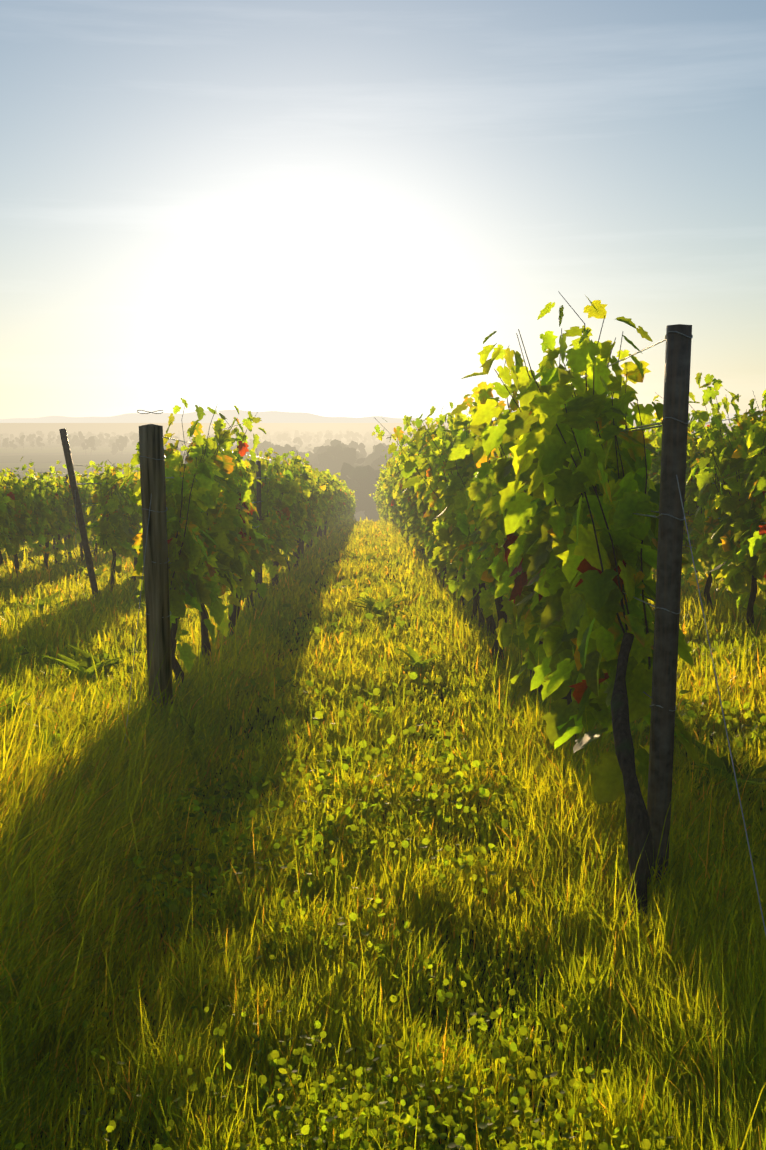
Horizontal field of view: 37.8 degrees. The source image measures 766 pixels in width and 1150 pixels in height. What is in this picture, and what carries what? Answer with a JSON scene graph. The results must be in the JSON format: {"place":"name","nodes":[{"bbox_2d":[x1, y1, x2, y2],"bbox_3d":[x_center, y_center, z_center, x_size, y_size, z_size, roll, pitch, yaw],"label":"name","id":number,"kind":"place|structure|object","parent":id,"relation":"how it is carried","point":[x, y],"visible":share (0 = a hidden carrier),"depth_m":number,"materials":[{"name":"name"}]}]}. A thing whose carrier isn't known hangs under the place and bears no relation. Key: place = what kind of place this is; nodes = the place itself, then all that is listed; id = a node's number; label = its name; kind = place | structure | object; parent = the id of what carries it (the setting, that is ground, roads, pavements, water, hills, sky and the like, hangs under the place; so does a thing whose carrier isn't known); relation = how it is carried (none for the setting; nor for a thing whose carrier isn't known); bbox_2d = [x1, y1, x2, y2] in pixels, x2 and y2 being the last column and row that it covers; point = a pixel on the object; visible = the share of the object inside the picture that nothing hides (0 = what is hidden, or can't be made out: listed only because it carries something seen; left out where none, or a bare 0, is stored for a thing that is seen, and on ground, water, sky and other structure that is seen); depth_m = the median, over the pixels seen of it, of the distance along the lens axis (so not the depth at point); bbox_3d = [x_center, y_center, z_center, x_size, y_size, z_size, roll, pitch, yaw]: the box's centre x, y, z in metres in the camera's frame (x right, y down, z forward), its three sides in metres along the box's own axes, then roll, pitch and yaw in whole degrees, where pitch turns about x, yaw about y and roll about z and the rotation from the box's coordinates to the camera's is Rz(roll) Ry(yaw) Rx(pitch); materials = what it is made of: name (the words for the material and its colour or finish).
{"place":"outdoors","nodes":[
{"label":"outdoors","id":0,"kind":"place"},
{"bbox_2d":[0,410,761,422],"bbox_3d":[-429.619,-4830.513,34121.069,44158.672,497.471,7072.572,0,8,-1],"label":"hills","id":1,"kind":"structure","parent":0,"point":[279,417],"depth_m":37187.19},
{"bbox_2d":[0,423,764,1149],"bbox_3d":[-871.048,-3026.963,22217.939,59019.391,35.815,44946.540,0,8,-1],"label":"terrain","id":2,"kind":"structure","parent":0,"point":[46,457],"depth_m":21.01,"materials":[{"name":"green plant"}]},
{"bbox_2d":[139,424,172,715],"bbox_3d":[-1.325,0.178,6.579,0.145,2.116,0.241,0,8,-1],"label":"wooden post","id":3,"kind":"object","parent":2,"relation":"on","point":[152,480],"visible":0.73,"depth_m":6.47,"materials":[{"name":"brown wood"}]},
{"bbox_2d":[0,430,325,438],"bbox_3d":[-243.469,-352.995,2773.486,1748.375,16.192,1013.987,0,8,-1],"label":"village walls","id":4,"kind":"structure","parent":2,"relation":"on","point":[69,432],"depth_m":2775.70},
{"bbox_2d":[0,429,325,435],"bbox_3d":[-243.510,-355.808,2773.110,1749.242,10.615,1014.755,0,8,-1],"label":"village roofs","id":5,"kind":"structure","parent":4,"relation":"on","point":[25,431],"depth_m":2780.71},
{"bbox_2d":[0,424,737,520],"bbox_3d":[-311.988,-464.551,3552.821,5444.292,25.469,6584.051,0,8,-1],"label":"trees","id":6,"kind":"object","parent":2,"relation":"on","point":[355,466],"materials":[{"name":"plant"}]},
{"bbox_2d":[59,324,691,894],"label":"wooden posts","id":7,"kind":"object","parent":2,"relation":"on","point":[673,468],"visible":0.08,"depth_m":3.56,"materials":[{"name":"brown wood"}]},
{"bbox_2d":[0,331,765,934],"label":"trellis wires","id":8,"kind":"object","parent":7,"relation":"attached to","point":[496,455],"visible":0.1,"depth_m":3.77,"materials":[{"name":"grey metal"}]},
{"bbox_2d":[0,516,765,1149],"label":"grass","id":9,"kind":"structure","parent":2,"relation":"on","point":[692,942],"depth_m":3.70,"materials":[{"name":"green plant"}]},
{"bbox_2d":[0,575,765,1149],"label":"clover leaves","id":10,"kind":"object","parent":2,"relation":"on","point":[460,1143],"visible":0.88,"depth_m":3.30,"materials":[{"name":"green plant"}]},
{"bbox_2d":[0,295,765,929],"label":"vine","id":11,"kind":"object","parent":2,"relation":"on","point":[530,555],"depth_m":6.90,"materials":[{"name":"green plant"}]},
{"bbox_2d":[1,291,765,668],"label":"vine shoots","id":12,"kind":"object","parent":11,"relation":"attached to","point":[489,463],"visible":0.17,"depth_m":4.58,"materials":[{"name":"green plant"}]},
{"bbox_2d":[0,551,765,932],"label":"broadleaf weeds","id":13,"kind":"object","parent":2,"relation":"on","point":[86,665],"depth_m":8.16,"materials":[{"name":"green plant"}]},
{"bbox_2d":[0,0,765,419],"label":"sky","id":14,"kind":"structure","parent":0,"point":[327,208],"materials":[{"name":"blue"}]}
]}

